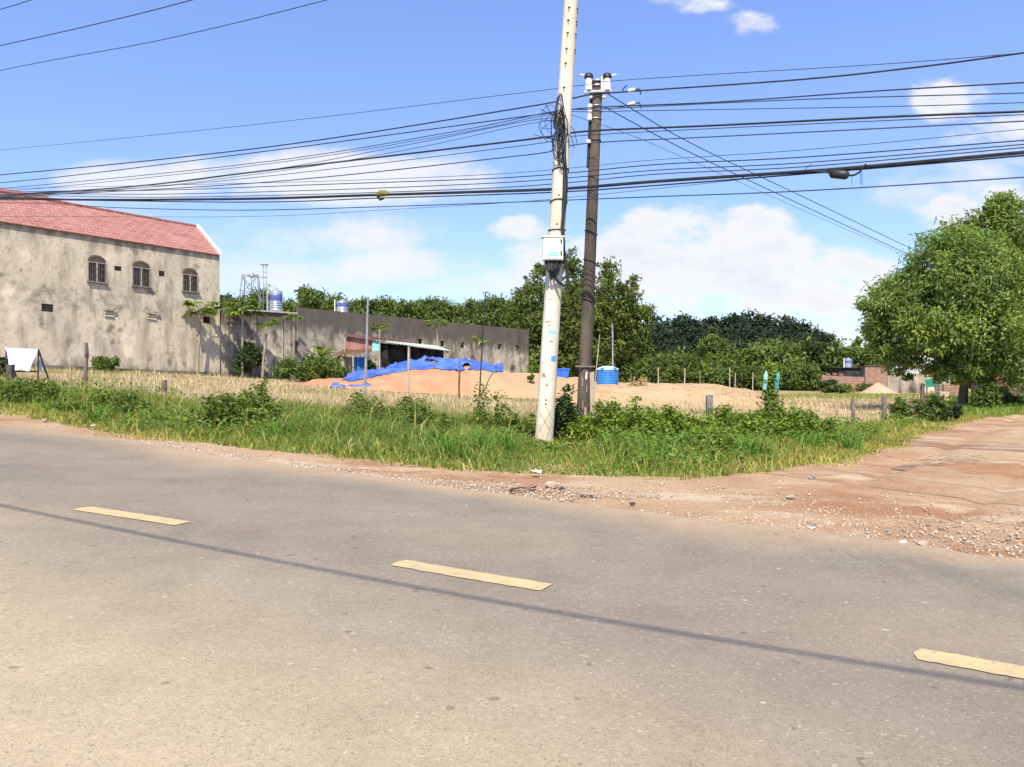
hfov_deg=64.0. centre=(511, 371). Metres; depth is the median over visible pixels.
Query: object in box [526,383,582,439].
weed shrub
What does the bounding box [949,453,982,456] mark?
driftwood
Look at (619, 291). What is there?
tall tree
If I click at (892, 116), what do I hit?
overhead wire
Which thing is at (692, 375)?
shrub
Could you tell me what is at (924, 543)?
stone
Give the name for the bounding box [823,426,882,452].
grass tussock
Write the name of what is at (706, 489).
gravel
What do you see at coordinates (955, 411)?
bush
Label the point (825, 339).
forest tree
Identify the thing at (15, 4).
overhead wire
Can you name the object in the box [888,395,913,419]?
bush
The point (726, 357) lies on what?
shrub
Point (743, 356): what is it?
shrub
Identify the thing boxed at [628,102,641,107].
wire clamp
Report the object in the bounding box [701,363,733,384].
shrub
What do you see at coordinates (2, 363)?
bush
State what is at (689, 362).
shrub
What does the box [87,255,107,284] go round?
window
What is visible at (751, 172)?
overhead wire
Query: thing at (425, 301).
plantation tree
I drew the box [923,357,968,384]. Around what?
broadleaf tree
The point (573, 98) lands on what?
overhead wire
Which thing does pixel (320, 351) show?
banana plant
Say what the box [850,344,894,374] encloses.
broadleaf tree
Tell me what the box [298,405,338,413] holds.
grass tussock
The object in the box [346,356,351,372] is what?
door
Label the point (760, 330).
forest tree
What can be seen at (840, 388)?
bush
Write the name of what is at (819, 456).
grass
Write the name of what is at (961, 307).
broadleaf tree
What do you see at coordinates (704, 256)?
sky
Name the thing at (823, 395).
crop rows
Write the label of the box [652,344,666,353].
forest tree
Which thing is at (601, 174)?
overhead wire
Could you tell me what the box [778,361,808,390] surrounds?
shrub
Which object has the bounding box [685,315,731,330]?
forest tree
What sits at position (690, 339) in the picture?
forest tree
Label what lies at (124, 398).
weed shrub
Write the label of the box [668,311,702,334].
forest tree
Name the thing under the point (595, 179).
overhead wire
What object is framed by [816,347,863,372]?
shrub
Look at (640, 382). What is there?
pile
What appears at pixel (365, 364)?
metal pole
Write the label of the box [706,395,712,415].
concrete post
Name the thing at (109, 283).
plastered building
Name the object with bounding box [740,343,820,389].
shrub
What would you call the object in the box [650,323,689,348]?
forest tree
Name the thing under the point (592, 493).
litter sheet
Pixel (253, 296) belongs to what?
plantation tree
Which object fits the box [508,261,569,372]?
tall tree
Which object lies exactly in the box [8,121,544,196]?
overhead wire
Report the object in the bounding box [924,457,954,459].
driftwood
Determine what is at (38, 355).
rack
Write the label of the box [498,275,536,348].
tall tree
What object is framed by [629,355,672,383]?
shrub
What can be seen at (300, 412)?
grass tussock
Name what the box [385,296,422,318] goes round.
plantation tree
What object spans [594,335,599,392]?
metal pole
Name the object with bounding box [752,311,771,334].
forest tree
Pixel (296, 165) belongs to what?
overhead wire
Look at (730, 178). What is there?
overhead wire
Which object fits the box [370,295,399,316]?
plantation tree
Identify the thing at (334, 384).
plastic sheet
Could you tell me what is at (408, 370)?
metal pole
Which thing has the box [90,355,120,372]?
bush
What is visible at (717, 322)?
forest tree
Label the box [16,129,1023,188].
overhead wire
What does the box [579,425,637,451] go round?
grass tussock
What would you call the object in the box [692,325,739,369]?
broadleaf tree
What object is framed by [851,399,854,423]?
wooden post
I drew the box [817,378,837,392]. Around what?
bush
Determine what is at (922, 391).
wooden post
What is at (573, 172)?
overhead wire
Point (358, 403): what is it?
weed shrub
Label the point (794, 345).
shrub
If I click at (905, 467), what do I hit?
puddle water
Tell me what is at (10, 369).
concrete post
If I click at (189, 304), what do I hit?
papaya tree
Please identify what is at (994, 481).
dirt road
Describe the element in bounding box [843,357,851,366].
water tank
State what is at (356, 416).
grass tussock
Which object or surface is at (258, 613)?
asphalt road
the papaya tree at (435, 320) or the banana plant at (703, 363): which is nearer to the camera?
the papaya tree at (435, 320)
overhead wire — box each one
[0,0,30,9]
[0,0,191,45]
[0,0,325,70]
[0,52,1023,174]
[0,82,1023,182]
[0,92,1023,188]
[0,102,1023,191]
[0,110,1023,195]
[0,140,1023,192]
[0,147,1023,197]
[0,150,1023,200]
[0,155,1023,202]
[0,179,743,216]
[3,53,1011,149]
[4,117,553,195]
[4,144,1023,194]
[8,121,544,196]
[13,114,1023,195]
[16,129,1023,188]
[17,120,1023,196]
[20,177,1023,210]
[573,115,911,257]
[604,107,908,254]
[608,94,915,250]
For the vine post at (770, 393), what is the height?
1.920 m
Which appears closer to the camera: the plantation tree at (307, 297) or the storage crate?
the storage crate
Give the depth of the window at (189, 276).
53.49 m
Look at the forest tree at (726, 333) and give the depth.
182.69 m
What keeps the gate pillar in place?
on the ground at (814, 391)
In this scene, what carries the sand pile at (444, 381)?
on the ground at (814, 391)
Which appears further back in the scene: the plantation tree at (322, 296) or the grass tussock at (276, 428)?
the plantation tree at (322, 296)
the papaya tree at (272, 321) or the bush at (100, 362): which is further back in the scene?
the papaya tree at (272, 321)
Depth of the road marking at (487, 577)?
5.56 m
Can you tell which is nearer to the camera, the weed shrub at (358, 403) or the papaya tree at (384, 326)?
the weed shrub at (358, 403)
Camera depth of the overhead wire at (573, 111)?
16.77 m
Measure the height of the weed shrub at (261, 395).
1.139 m
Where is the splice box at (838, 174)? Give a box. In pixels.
[802,163,866,179]
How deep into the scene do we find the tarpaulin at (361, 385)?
44.95 m
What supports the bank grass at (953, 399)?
on the ground at (814, 391)
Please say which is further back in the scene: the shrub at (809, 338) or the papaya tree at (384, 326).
the shrub at (809, 338)
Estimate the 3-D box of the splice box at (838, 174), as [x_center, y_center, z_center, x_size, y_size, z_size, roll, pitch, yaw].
[5.616,-3.440,14.284,1.066,0.465,0.155,0,0,28]
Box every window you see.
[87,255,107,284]
[131,261,151,288]
[182,268,199,293]
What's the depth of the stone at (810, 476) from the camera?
11.33 m
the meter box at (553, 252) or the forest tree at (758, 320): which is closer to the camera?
the meter box at (553, 252)
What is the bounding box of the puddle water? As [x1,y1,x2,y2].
[891,465,918,469]
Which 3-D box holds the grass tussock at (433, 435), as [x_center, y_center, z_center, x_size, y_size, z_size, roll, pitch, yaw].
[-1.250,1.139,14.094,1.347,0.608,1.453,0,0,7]
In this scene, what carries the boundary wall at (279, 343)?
on the ground at (814, 391)
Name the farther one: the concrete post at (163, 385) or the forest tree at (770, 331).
the forest tree at (770, 331)
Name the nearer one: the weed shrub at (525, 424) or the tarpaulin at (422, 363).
the weed shrub at (525, 424)
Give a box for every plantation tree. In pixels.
[220,294,226,308]
[223,292,235,308]
[226,296,253,308]
[237,284,275,309]
[264,300,295,311]
[282,297,298,304]
[285,284,325,311]
[309,287,330,306]
[319,292,354,311]
[350,295,387,315]
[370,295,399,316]
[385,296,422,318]
[411,300,430,343]
[416,295,434,311]
[424,296,467,345]
[452,300,467,319]
[461,297,478,347]
[470,297,505,326]
[475,292,510,346]
[498,299,511,347]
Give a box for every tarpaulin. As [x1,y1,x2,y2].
[342,355,502,380]
[348,382,371,386]
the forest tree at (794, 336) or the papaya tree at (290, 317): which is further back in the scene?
the forest tree at (794, 336)
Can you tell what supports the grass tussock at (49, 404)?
on the ground at (814, 391)
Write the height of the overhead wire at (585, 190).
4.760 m
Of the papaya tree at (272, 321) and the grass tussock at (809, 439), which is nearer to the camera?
the grass tussock at (809, 439)
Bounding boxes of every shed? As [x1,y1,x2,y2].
[333,333,449,372]
[824,365,886,388]
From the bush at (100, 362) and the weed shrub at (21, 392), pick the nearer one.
the weed shrub at (21, 392)
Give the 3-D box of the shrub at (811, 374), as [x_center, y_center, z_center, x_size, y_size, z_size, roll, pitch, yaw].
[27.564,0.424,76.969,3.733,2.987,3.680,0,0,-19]
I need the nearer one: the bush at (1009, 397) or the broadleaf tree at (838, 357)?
the bush at (1009, 397)
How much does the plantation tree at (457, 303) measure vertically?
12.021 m
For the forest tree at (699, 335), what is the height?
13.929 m
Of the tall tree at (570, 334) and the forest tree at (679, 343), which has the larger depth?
the forest tree at (679, 343)
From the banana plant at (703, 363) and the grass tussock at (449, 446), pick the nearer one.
the grass tussock at (449, 446)
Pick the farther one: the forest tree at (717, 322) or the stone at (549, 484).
the forest tree at (717, 322)
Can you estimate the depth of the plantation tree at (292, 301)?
120.97 m
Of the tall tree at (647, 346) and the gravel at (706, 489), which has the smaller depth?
the gravel at (706, 489)
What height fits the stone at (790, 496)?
0.056 m
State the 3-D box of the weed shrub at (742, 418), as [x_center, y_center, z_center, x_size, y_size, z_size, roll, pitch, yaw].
[4.792,1.149,17.610,2.915,0.945,2.050,0,0,0]
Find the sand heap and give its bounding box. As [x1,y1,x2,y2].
[853,382,895,393]
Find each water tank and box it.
[267,288,283,311]
[334,299,348,311]
[596,366,618,384]
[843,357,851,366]
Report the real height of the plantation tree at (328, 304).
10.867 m
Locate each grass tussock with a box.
[12,392,78,412]
[63,399,117,422]
[250,410,312,438]
[282,406,318,419]
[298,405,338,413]
[333,414,383,425]
[408,422,468,446]
[410,426,495,461]
[454,422,510,456]
[484,426,535,458]
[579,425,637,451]
[613,432,692,457]
[711,430,784,458]
[785,425,842,448]
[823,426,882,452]
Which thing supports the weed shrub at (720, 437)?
on the ground at (814, 391)
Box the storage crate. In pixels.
[557,368,569,377]
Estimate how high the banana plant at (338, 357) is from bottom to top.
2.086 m
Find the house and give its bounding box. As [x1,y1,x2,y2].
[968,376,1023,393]
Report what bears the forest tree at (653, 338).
on the ground at (814, 391)
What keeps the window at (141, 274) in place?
in the plastered building
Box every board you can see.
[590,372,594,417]
[925,379,936,400]
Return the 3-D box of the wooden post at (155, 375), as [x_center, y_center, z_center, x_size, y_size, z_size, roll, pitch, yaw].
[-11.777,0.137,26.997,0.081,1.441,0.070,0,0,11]
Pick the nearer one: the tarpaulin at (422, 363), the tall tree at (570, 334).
the tarpaulin at (422, 363)
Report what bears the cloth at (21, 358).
hanging from the rack
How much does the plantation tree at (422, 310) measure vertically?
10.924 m
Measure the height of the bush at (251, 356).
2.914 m
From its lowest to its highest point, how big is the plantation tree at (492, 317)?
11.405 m
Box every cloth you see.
[5,348,37,371]
[39,360,44,370]
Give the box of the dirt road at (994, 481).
[0,413,1023,557]
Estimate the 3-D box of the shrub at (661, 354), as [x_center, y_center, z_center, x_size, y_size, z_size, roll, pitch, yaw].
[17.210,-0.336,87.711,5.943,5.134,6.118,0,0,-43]
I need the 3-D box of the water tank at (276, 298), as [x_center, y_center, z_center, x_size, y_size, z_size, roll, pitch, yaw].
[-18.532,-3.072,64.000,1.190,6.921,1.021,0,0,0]
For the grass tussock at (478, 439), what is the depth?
13.66 m
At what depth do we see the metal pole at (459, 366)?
39.96 m
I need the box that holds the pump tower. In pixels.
[236,264,268,309]
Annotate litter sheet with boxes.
[505,485,537,489]
[530,469,542,473]
[578,492,600,494]
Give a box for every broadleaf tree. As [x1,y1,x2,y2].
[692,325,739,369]
[796,339,838,374]
[847,336,864,349]
[852,214,1023,406]
[864,346,895,375]
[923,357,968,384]
[950,188,1023,395]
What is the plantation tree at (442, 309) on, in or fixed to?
on the ground at (814, 391)
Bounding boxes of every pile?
[287,360,577,398]
[629,376,648,385]
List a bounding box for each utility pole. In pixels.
[534,0,577,440]
[575,73,615,424]
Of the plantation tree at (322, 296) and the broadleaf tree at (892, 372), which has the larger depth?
the plantation tree at (322, 296)
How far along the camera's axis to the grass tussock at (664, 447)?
13.29 m
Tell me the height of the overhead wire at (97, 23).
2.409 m
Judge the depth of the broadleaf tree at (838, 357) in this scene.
78.99 m
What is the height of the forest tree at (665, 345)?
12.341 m
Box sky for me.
[0,0,1023,373]
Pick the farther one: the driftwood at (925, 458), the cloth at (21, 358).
the cloth at (21, 358)
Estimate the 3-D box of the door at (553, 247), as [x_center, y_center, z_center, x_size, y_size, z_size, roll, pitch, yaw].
[0.828,-2.470,16.416,0.382,0.436,0.042,0,0,0]
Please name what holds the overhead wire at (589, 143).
attached to the utility pole at (546, 400)
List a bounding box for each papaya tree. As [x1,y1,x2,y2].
[181,300,221,375]
[219,299,267,377]
[253,317,279,378]
[283,313,305,379]
[368,323,389,368]
[425,319,447,349]
[468,335,488,360]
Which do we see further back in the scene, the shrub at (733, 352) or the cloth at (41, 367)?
the shrub at (733, 352)
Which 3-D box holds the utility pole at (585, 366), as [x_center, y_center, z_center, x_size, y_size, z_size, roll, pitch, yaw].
[1.855,-2.456,18.245,0.914,8.310,0.427,0,0,0]
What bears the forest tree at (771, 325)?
on the ground at (814, 391)
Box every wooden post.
[69,351,70,381]
[83,342,88,384]
[154,354,155,391]
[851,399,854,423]
[881,395,886,420]
[920,383,924,403]
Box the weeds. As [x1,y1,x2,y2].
[0,373,1020,471]
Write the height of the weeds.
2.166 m
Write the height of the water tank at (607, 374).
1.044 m
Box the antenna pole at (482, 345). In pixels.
[479,293,485,396]
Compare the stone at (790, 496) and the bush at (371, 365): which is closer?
the stone at (790, 496)
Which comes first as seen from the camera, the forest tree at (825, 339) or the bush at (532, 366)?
the bush at (532, 366)
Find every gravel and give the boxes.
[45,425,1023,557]
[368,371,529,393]
[518,467,1019,550]
[557,383,759,406]
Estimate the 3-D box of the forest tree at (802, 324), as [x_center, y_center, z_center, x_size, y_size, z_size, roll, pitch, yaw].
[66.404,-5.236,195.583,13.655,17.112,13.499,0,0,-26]
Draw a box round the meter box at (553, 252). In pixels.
[542,236,568,286]
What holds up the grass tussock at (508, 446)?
on the ground at (814, 391)
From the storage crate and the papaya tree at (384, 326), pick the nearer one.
the storage crate
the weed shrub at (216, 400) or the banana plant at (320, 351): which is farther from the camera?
the banana plant at (320, 351)
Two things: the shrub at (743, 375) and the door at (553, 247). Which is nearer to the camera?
the door at (553, 247)
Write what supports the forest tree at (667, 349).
on the ground at (814, 391)
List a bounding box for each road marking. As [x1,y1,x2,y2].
[73,507,190,524]
[392,560,551,589]
[913,648,1023,677]
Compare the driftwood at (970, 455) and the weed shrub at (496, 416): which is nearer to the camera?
the driftwood at (970, 455)
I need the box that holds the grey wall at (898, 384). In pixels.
[887,375,949,392]
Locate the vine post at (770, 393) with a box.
[756,360,785,414]
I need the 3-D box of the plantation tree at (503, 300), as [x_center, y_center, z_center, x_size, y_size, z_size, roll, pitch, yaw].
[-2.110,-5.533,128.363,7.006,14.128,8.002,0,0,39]
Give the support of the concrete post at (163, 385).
on the ground at (814, 391)
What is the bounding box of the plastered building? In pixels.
[0,188,221,376]
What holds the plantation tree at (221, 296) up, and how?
on the ground at (814, 391)
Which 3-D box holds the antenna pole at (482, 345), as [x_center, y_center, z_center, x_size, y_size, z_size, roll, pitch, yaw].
[-1.596,-1.380,44.000,0.410,5.700,0.096,0,0,0]
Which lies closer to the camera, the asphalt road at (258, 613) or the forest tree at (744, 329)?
the asphalt road at (258, 613)
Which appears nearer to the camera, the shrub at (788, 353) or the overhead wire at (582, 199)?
the overhead wire at (582, 199)
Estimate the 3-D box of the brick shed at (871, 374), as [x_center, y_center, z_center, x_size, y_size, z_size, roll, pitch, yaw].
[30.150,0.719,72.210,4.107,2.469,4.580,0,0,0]
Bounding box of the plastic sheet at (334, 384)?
[329,382,346,386]
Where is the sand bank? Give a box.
[532,381,903,413]
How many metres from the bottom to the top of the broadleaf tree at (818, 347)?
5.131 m
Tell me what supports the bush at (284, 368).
on the ground at (814, 391)
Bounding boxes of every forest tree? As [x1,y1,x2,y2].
[643,315,676,335]
[646,329,662,347]
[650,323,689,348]
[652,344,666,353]
[655,332,673,349]
[664,345,680,355]
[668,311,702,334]
[668,340,692,356]
[678,327,708,349]
[683,330,703,351]
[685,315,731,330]
[686,317,729,333]
[692,326,738,345]
[708,308,763,332]
[717,326,743,348]
[722,314,755,333]
[732,327,758,349]
[735,324,771,347]
[751,313,789,335]
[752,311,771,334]
[758,328,787,341]
[772,314,822,341]
[778,321,821,341]
[782,328,822,342]
[799,327,846,346]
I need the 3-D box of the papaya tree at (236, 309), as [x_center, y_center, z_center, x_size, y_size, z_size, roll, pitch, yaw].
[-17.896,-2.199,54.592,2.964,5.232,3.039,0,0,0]
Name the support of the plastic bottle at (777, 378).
hanging from the vine post at (770, 393)
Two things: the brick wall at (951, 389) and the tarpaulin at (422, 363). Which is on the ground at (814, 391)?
the brick wall at (951, 389)
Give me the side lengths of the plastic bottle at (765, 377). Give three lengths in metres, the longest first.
0.502 x 0.124 x 0.122 m
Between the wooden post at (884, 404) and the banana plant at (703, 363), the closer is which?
the wooden post at (884, 404)
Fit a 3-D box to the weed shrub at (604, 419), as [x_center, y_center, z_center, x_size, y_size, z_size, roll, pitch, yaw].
[2.325,1.025,16.915,2.500,1.086,2.375,0,0,27]
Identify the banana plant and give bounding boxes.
[310,346,344,358]
[324,352,344,361]
[684,350,718,369]
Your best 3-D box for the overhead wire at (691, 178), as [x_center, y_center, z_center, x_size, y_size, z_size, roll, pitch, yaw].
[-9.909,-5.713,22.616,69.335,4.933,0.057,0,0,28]
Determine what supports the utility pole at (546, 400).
on the ground at (814, 391)
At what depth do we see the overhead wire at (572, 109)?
16.78 m
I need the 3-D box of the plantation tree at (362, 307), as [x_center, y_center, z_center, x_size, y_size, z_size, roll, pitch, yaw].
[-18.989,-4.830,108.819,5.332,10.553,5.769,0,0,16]
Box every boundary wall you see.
[220,298,297,378]
[296,307,528,375]
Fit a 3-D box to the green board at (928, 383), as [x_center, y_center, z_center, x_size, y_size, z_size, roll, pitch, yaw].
[22.520,1.083,44.067,0.651,1.389,0.134,0,0,0]
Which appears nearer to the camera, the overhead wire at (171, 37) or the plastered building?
the overhead wire at (171, 37)
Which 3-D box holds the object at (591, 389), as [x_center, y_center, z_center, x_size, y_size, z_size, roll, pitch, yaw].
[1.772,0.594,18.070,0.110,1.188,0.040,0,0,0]
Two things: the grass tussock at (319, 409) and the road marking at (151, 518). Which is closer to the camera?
the road marking at (151, 518)
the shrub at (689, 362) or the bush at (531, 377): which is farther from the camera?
the shrub at (689, 362)
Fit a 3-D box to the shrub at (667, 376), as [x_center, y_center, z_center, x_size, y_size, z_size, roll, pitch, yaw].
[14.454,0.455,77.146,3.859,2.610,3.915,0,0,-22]
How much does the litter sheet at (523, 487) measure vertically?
0.039 m
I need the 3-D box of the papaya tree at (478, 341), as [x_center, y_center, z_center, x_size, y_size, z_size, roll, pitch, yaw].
[-2.393,-0.659,60.030,1.580,4.083,1.483,0,0,17]
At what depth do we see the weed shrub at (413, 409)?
16.30 m
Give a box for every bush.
[0,357,8,376]
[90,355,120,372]
[228,341,262,377]
[267,353,317,381]
[311,354,354,379]
[362,358,377,369]
[525,356,538,372]
[526,374,534,380]
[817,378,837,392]
[821,382,873,393]
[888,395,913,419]
[909,392,950,420]
[938,403,963,420]
[969,381,1003,408]
[996,388,1023,405]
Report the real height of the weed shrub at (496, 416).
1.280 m
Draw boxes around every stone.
[544,481,557,487]
[785,495,794,498]
[806,475,814,478]
[916,541,928,545]
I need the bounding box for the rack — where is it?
[5,348,48,378]
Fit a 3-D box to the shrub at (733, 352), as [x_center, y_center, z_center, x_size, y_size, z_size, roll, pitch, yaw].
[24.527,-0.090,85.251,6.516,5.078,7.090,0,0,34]
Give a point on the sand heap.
(878, 388)
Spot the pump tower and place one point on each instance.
(251, 275)
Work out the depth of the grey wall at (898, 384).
70.82 m
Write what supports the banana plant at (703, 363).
on the ground at (814, 391)
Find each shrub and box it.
[0,375,82,404]
[48,387,161,414]
[180,388,291,433]
[197,391,226,421]
[249,377,271,409]
[331,390,409,420]
[366,395,469,429]
[459,382,520,431]
[501,406,535,435]
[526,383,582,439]
[559,396,680,443]
[619,403,714,436]
[622,363,656,382]
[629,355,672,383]
[637,424,772,452]
[653,363,682,383]
[656,346,690,357]
[659,356,679,363]
[668,351,705,372]
[671,367,708,383]
[683,351,703,368]
[690,402,800,439]
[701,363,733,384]
[702,353,736,386]
[714,346,752,388]
[716,351,735,361]
[721,340,782,389]
[721,363,759,388]
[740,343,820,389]
[744,399,840,439]
[746,364,779,389]
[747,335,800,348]
[776,336,814,388]
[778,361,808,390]
[788,360,825,390]
[789,340,817,389]
[801,409,844,437]
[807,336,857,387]
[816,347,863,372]
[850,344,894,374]
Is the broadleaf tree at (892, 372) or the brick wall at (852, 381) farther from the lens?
the broadleaf tree at (892, 372)
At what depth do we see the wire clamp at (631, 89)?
16.55 m
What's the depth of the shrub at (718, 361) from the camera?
81.44 m
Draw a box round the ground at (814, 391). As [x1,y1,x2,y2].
[17,368,1023,476]
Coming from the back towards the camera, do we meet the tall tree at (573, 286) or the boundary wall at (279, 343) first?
the tall tree at (573, 286)
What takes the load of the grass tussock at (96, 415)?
on the ground at (814, 391)
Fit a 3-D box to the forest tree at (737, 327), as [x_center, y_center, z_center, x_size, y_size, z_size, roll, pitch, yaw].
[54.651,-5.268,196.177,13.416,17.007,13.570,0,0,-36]
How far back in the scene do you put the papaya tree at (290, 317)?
57.46 m
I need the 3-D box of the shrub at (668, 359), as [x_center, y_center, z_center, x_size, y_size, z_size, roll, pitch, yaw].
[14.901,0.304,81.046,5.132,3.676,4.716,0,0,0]
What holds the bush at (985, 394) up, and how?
on the ground at (814, 391)
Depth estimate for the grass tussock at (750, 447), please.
14.07 m
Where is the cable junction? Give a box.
[375,190,387,200]
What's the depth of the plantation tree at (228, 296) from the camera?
124.52 m
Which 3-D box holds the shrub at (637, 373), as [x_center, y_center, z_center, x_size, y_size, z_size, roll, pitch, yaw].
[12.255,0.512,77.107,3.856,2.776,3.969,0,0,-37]
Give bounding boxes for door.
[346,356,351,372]
[544,238,562,258]
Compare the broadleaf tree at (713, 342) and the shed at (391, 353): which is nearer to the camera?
the shed at (391, 353)
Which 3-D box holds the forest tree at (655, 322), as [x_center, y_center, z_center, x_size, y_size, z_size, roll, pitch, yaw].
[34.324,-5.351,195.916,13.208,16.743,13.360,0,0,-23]
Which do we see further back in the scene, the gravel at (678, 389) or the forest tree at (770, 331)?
the forest tree at (770, 331)
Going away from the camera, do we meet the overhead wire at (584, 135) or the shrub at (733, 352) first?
the overhead wire at (584, 135)
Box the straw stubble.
[0,365,956,422]
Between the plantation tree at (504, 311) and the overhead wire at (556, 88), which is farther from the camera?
the plantation tree at (504, 311)
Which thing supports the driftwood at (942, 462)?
on the dirt road at (994, 481)
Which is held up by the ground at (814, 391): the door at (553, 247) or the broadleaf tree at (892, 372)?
the broadleaf tree at (892, 372)
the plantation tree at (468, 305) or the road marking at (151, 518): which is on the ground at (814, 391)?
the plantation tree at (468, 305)
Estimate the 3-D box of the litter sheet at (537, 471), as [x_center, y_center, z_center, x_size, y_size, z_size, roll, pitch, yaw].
[0.328,1.364,11.164,0.147,0.053,0.126,0,0,25]
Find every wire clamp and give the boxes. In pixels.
[622,85,640,94]
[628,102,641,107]
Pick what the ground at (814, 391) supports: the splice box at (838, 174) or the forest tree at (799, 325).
the forest tree at (799, 325)
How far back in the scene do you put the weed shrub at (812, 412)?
17.96 m
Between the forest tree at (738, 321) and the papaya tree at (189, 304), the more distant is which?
the forest tree at (738, 321)
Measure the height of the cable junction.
0.247 m
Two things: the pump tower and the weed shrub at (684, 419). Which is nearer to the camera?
the weed shrub at (684, 419)
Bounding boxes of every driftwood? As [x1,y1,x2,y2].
[902,458,950,460]
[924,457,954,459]
[929,461,955,464]
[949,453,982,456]
[954,454,987,458]
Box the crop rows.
[777,393,931,398]
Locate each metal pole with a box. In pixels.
[363,297,368,394]
[407,347,409,393]
[458,361,460,398]
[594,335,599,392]
[611,323,613,366]
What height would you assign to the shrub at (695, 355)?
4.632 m
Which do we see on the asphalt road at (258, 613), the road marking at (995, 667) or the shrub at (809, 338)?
the road marking at (995, 667)
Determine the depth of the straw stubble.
36.85 m
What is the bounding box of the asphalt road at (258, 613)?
[0,423,1023,766]
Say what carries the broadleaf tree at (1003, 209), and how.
on the ground at (814, 391)
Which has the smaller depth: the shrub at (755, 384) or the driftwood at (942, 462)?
the driftwood at (942, 462)
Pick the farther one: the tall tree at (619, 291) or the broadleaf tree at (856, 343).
the broadleaf tree at (856, 343)
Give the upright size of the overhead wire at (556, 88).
5.385 m
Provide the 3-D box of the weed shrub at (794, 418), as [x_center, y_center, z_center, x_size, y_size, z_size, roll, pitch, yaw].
[5.989,1.112,17.961,2.252,1.012,2.102,0,0,-10]
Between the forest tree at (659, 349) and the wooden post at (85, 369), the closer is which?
the wooden post at (85, 369)
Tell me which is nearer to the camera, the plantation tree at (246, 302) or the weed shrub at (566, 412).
the weed shrub at (566, 412)
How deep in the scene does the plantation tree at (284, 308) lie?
115.58 m
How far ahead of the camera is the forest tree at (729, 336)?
181.01 m
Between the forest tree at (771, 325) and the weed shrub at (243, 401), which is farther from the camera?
the forest tree at (771, 325)
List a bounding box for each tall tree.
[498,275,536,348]
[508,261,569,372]
[538,245,599,376]
[558,280,623,381]
[564,255,652,382]
[614,273,659,382]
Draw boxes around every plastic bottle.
[762,371,767,389]
[774,372,779,390]
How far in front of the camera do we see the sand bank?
36.75 m
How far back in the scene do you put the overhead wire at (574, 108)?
16.75 m
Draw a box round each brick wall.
[821,375,863,392]
[942,384,959,395]
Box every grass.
[0,367,1022,480]
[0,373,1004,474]
[946,392,1023,416]
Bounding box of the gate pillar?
[937,391,948,400]
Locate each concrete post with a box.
[6,364,14,379]
[161,380,166,393]
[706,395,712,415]
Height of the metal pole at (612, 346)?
4.108 m
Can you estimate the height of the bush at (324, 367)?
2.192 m
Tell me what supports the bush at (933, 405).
on the ground at (814, 391)
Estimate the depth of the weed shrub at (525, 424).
17.28 m
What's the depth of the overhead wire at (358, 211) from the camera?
19.23 m

